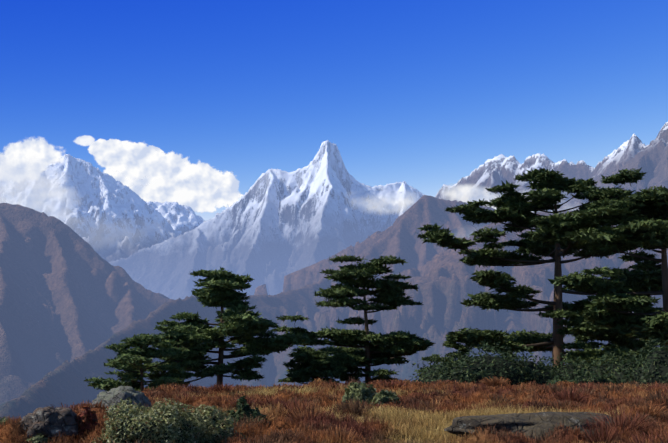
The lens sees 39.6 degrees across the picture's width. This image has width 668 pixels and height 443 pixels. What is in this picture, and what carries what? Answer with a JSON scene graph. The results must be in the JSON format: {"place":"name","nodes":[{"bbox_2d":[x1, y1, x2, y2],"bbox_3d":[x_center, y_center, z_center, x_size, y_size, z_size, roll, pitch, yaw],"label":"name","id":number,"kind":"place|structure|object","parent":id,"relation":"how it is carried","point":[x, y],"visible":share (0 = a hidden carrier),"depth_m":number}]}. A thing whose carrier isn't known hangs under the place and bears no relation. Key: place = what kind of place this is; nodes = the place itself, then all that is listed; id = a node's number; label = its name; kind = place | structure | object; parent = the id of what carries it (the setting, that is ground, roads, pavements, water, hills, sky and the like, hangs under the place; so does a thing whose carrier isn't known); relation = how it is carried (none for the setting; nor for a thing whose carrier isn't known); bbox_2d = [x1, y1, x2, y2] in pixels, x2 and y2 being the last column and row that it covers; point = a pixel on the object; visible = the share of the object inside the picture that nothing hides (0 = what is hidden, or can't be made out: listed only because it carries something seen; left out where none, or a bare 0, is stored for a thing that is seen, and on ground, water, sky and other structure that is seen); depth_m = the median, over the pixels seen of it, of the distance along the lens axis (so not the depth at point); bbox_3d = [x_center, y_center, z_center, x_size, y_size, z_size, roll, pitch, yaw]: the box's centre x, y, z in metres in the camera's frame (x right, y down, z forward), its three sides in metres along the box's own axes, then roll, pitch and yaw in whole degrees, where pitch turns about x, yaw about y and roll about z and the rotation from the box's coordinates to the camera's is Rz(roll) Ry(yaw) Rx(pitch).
{"place":"outdoors","nodes":[
{"label":"outdoors","id":0,"kind":"place"},
{"bbox_2d":[0,203,172,404],"bbox_3d":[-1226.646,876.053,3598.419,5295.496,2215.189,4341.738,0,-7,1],"label":"ridge","id":1,"kind":"structure","parent":0,"point":[68,293],"depth_m":4125.15},
{"bbox_2d":[34,154,204,261],"bbox_3d":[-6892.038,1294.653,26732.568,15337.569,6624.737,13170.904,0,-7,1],"label":"snowy mountain","id":2,"kind":"structure","parent":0,"point":[124,222],"depth_m":26677.61},
{"bbox_2d":[0,195,495,419],"bbox_3d":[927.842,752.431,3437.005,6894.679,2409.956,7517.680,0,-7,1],"label":"mountain","id":3,"kind":"structure","parent":0,"point":[65,383],"depth_m":4219.46},
{"bbox_2d":[108,140,424,299],"bbox_3d":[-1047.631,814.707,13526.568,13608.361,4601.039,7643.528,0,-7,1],"label":"snowy mountain","id":4,"kind":"structure","parent":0,"point":[271,228],"depth_m":14385.81},
{"bbox_2d":[0,135,572,231],"bbox_3d":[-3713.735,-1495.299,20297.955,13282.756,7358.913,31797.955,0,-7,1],"label":"cloud","id":5,"kind":"structure","parent":0,"point":[144,172],"depth_m":35457.46},
{"bbox_2d":[0,376,667,442],"bbox_3d":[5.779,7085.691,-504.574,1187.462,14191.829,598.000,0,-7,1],"label":"ground","id":6,"kind":"structure","parent":0,"point":[21,434],"depth_m":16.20},
{"bbox_2d":[20,406,77,437],"bbox_3d":[-4.078,2.842,13.257,0.853,0.406,0.695,3,-7,-21],"label":"rock","id":7,"kind":"object","parent":6,"relation":"on","point":[48,421],"visible":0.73,"depth_m":13.07},
{"bbox_2d":[90,386,150,414],"bbox_3d":[-3.981,3.364,17.319,1.132,0.587,0.923,0,-7,1],"label":"rock","id":8,"kind":"object","parent":6,"relation":"on","point":[112,396],"visible":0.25,"depth_m":17.07},
{"bbox_2d":[84,333,200,391],"bbox_3d":[-12.480,9.888,60.228,6.229,5.306,7.111,-2,-7,18],"label":"tree","id":9,"kind":"object","parent":6,"relation":"on","point":[127,358],"depth_m":59.79},
{"bbox_2d":[97,338,191,387],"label":"tree pads","id":10,"kind":"object","parent":9,"relation":"on","point":[133,374],"visible":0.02,"depth_m":60.25},
{"bbox_2d":[139,325,234,385],"bbox_3d":[-10.583,9.941,64.618,7.382,5.525,7.053,0,-7,1],"label":"tree","id":11,"kind":"object","parent":6,"relation":"on","point":[186,340],"depth_m":64.20},
{"bbox_2d":[0,382,399,442],"bbox_3d":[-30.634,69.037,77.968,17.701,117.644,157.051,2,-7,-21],"label":"shrubs","id":12,"kind":"object","parent":6,"relation":"on","point":[358,391],"depth_m":12.59},
{"bbox_2d":[150,267,309,384],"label":"tree","id":13,"kind":"object","parent":6,"relation":"on","point":[249,324],"depth_m":68.00},
{"bbox_2d":[150,275,289,379],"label":"tree pads","id":14,"kind":"object","parent":13,"relation":"on","point":[236,320],"depth_m":68.41},
{"bbox_2d":[278,346,347,384],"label":"tree","id":15,"kind":"object","parent":6,"relation":"on","point":[308,359],"depth_m":72.22},
{"bbox_2d":[269,255,435,383],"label":"tree","id":16,"kind":"object","parent":6,"relation":"on","point":[349,358],"depth_m":76.39},
{"bbox_2d":[309,259,417,376],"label":"tree pads","id":17,"kind":"object","parent":16,"relation":"on","point":[347,295],"visible":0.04,"depth_m":77.17},
{"bbox_2d":[417,354,443,375],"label":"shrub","id":18,"kind":"object","parent":6,"relation":"on","point":[431,359],"visible":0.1,"depth_m":107.70},
{"bbox_2d":[435,334,472,365],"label":"tree","id":19,"kind":"object","parent":6,"relation":"on","point":[450,342],"depth_m":97.56},
{"bbox_2d":[444,412,614,442],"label":"rock","id":20,"kind":"structure","parent":6,"relation":"on","point":[540,423],"depth_m":14.66},
{"bbox_2d":[405,336,667,385],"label":"shrubs","id":21,"kind":"object","parent":6,"relation":"on","point":[444,370],"depth_m":60.45},
{"bbox_2d":[415,168,661,366],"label":"tree","id":22,"kind":"object","parent":6,"relation":"on","point":[531,246],"depth_m":81.46},
{"bbox_2d":[427,174,661,355],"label":"tree pads","id":23,"kind":"object","parent":22,"relation":"on","point":[547,199],"visible":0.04,"depth_m":81.85},
{"bbox_2d":[566,338,598,351],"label":"tree","id":24,"kind":"object","parent":6,"relation":"on","point":[583,342],"visible":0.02,"depth_m":106.13},
{"bbox_2d":[564,301,636,364],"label":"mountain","id":25,"kind":"structure","parent":6,"relation":"on","point":[585,338],"depth_m":99.20},
{"bbox_2d":[548,185,667,346],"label":"tree","id":26,"kind":"object","parent":6,"relation":"on","point":[650,325],"depth_m":66.60},
{"bbox_2d":[581,191,667,334],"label":"tree pads","id":27,"kind":"object","parent":26,"relation":"on","point":[642,231],"visible":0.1,"depth_m":66.68},
{"bbox_2d":[569,294,663,366],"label":"tree","id":28,"kind":"object","parent":6,"relation":"on","point":[622,340],"depth_m":83.26},
{"bbox_2d":[0,0,667,220],"label":"sky","id":29,"kind":"structure","parent":0,"point":[421,94]},
{"bbox_2d":[251,210,667,382],"bbox_3d":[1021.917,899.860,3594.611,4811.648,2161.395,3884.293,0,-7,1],"label":"mountain ridge","id":30,"kind":"object","parent":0,"point":[445,285],"visible":0.17,"depth_m":3954.89},
{"bbox_2d":[496,352,520,361],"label":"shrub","id":31,"kind":"object","parent":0,"point":[505,354],"depth_m":106.33},
{"bbox_2d":[435,122,667,212],"bbox_3d":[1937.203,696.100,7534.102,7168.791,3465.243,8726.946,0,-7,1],"label":"ridge","id":32,"kind":"structure","parent":0,"point":[636,153],"depth_m":8791.47},
{"bbox_2d":[636,339,663,351],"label":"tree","id":33,"kind":"object","parent":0,"point":[649,348],"depth_m":92.79}
]}

